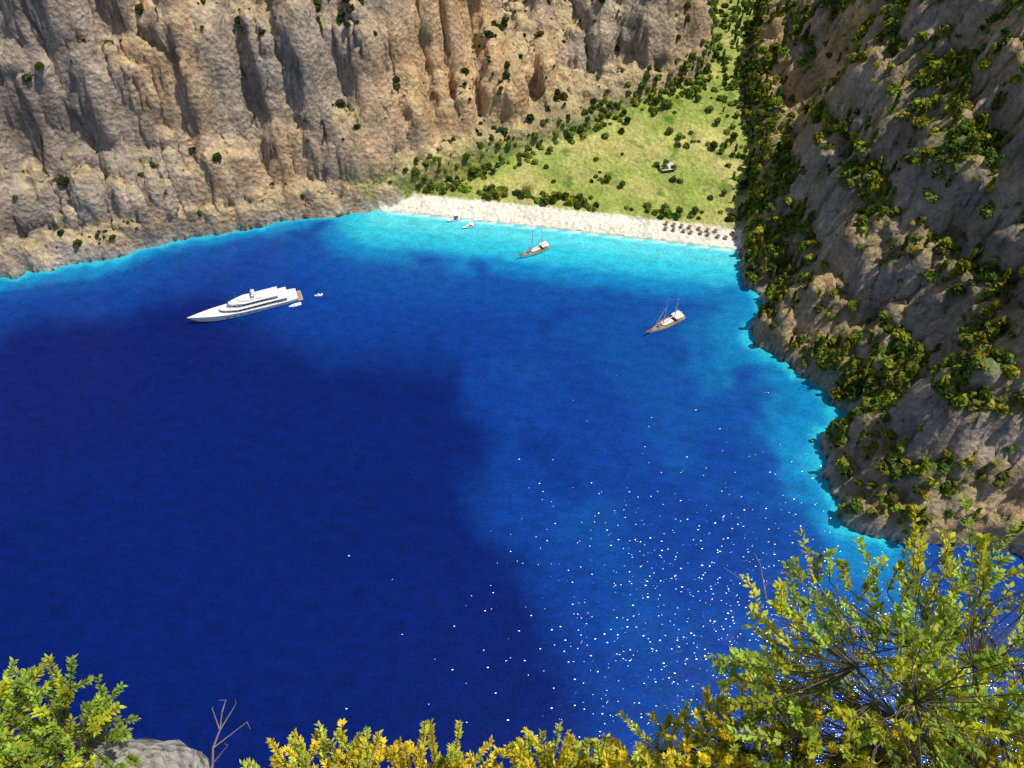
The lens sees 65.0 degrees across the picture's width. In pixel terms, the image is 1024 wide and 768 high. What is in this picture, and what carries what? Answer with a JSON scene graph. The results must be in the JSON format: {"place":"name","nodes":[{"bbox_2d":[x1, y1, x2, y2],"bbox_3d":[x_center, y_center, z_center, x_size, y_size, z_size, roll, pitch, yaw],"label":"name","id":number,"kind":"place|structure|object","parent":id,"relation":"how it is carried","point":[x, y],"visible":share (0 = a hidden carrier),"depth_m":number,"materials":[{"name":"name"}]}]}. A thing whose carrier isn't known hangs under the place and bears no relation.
{"place":"outdoors","nodes":[
{"label":"outdoors","id":0,"kind":"place"},
{"bbox_2d":[0,210,1023,767],"bbox_3d":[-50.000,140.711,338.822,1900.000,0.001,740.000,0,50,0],"label":"sea water","id":1,"kind":"structure","parent":0,"point":[404,474],"depth_m":411.56,"materials":[{"name":"blue liquid"}]},
{"bbox_2d":[188,287,302,321],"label":"superyacht","id":2,"kind":"object","parent":1,"relation":"on","point":[252,301],"visible":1,"depth_m":489.34,"materials":[{"name":"white metal"}]},
{"bbox_2d":[288,302,301,306],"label":"small boat","id":3,"kind":"object","parent":1,"relation":"on","point":[296,304],"visible":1,"depth_m":496.80,"materials":[{"name":"white plastic"}]},
{"bbox_2d":[446,216,460,221],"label":"motorboat","id":4,"kind":"object","parent":1,"relation":"on","point":[455,218],"depth_m":549.51,"materials":[{"name":"white plastic"}]},
{"bbox_2d":[462,222,474,228],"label":"motorboat","id":5,"kind":"object","parent":1,"relation":"on","point":[470,225],"depth_m":545.00,"materials":[{"name":"white plastic"}]},
{"bbox_2d":[518,230,550,257],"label":"sailboat","id":6,"kind":"object","parent":1,"relation":"on","point":[541,247],"visible":1,"depth_m":527.15,"materials":[{"name":"brown wood"}]},
{"bbox_2d":[646,298,685,333],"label":"sailboat","id":7,"kind":"object","parent":1,"relation":"on","point":[675,318],"visible":1,"depth_m":483.67,"materials":[{"name":"brown wood"}]},
{"bbox_2d":[0,0,1023,559],"bbox_3d":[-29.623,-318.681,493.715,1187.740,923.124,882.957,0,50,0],"label":"terrain","id":8,"kind":"structure","parent":0,"point":[126,110],"depth_m":509.80,"materials":[{"name":"beige stone"}]},
{"bbox_2d":[4,0,712,247],"bbox_3d":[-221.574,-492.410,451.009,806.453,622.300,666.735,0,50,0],"label":"cliff shrubs","id":9,"kind":"object","parent":8,"relation":"on","point":[63,180],"depth_m":543.24,"materials":[{"name":"green plant"}]},
{"bbox_2d":[411,0,769,221],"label":"valley trees","id":10,"kind":"object","parent":8,"relation":"on","point":[545,199],"visible":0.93,"depth_m":599.72,"materials":[{"name":"green plant"}]},
{"bbox_2d":[659,162,672,172],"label":"small building","id":11,"kind":"structure","parent":8,"relation":"on","point":[669,165],"depth_m":576.75,"materials":[{"name":"white concrete"}]},
{"bbox_2d":[743,0,1023,539],"bbox_3d":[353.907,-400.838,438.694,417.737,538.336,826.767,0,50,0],"label":"cliff shrubs","id":12,"kind":"object","parent":8,"relation":"on","point":[977,337],"depth_m":425.31,"materials":[{"name":"green plant"}]},
{"bbox_2d":[569,699,771,767],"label":"shrub","id":13,"kind":"object","parent":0,"point":[648,757],"visible":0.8,"depth_m":5.32,"materials":[{"name":"yellow plant"}]},
{"bbox_2d":[704,493,1023,767],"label":"shrub","id":14,"kind":"object","parent":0,"point":[920,695],"visible":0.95,"depth_m":4.62,"materials":[{"name":"green plant"}]},
{"bbox_3d":[-3.002,4.152,5.617,2.380,1.795,2.072,-13,51,-11],"label":"rock ledge","id":15,"kind":"object","parent":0,"visible":0},
{"bbox_3d":[-3.834,3.839,5.372,2.390,1.717,2.121,-13,51,-11],"label":"rock ledge","id":16,"kind":"object","parent":15,"relation":"on","visible":0},
{"bbox_2d":[77,737,210,767],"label":"foreground rock","id":17,"kind":"object","parent":16,"relation":"on","point":[151,753],"visible":0.77,"depth_m":5.17,"materials":[{"name":"grey stone"}]},
{"bbox_2d":[0,653,141,767],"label":"shrub","id":18,"kind":"object","parent":17,"relation":"on","point":[19,749],"visible":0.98,"depth_m":4.87,"materials":[{"name":"green plant"}]},
{"bbox_2d":[211,553,903,767],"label":"bare twigs","id":19,"kind":"object","parent":17,"relation":"attached to","point":[868,646],"visible":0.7,"depth_m":4.93,"materials":[{"name":"brown wood"}]},
{"bbox_3d":[-0.885,4.298,6.216,2.439,1.857,1.997,-13,51,-11],"label":"rock ledge","id":20,"kind":"object","parent":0,"visible":0},
{"bbox_2d":[239,719,410,767],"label":"shrub","id":21,"kind":"object","parent":20,"relation":"on","point":[356,756],"visible":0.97,"depth_m":5.56,"materials":[{"name":"yellow plant"}]},
{"bbox_2d":[350,718,497,767],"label":"shrub","id":22,"kind":"object","parent":20,"relation":"on","point":[418,760],"visible":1,"depth_m":5.57,"materials":[{"name":"yellow plant"}]},
{"bbox_2d":[665,663,922,767],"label":"shrub","id":23,"kind":"object","parent":20,"relation":"on","point":[778,753],"visible":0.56,"depth_m":5.09,"materials":[{"name":"yellow plant"}]},
{"bbox_3d":[0.219,4.515,6.094,2.365,1.836,2.092,-13,51,-11],"label":"rock ledge","id":24,"kind":"object","parent":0,"visible":0},
{"bbox_2d":[468,721,639,767],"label":"shrub","id":25,"kind":"object","parent":24,"relation":"on","point":[544,755],"visible":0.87,"depth_m":5.45,"materials":[{"name":"yellow plant"}]},
{"bbox_3d":[3.368,3.972,5.576,2.461,1.808,2.131,-13,51,-11],"label":"rock ledge","id":26,"kind":"object","parent":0,"visible":0},
{"bbox_2d":[828,687,1022,767],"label":"shrub","id":27,"kind":"object","parent":26,"relation":"on","point":[988,752],"visible":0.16,"depth_m":4.85,"materials":[{"name":"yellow plant"}]}
]}

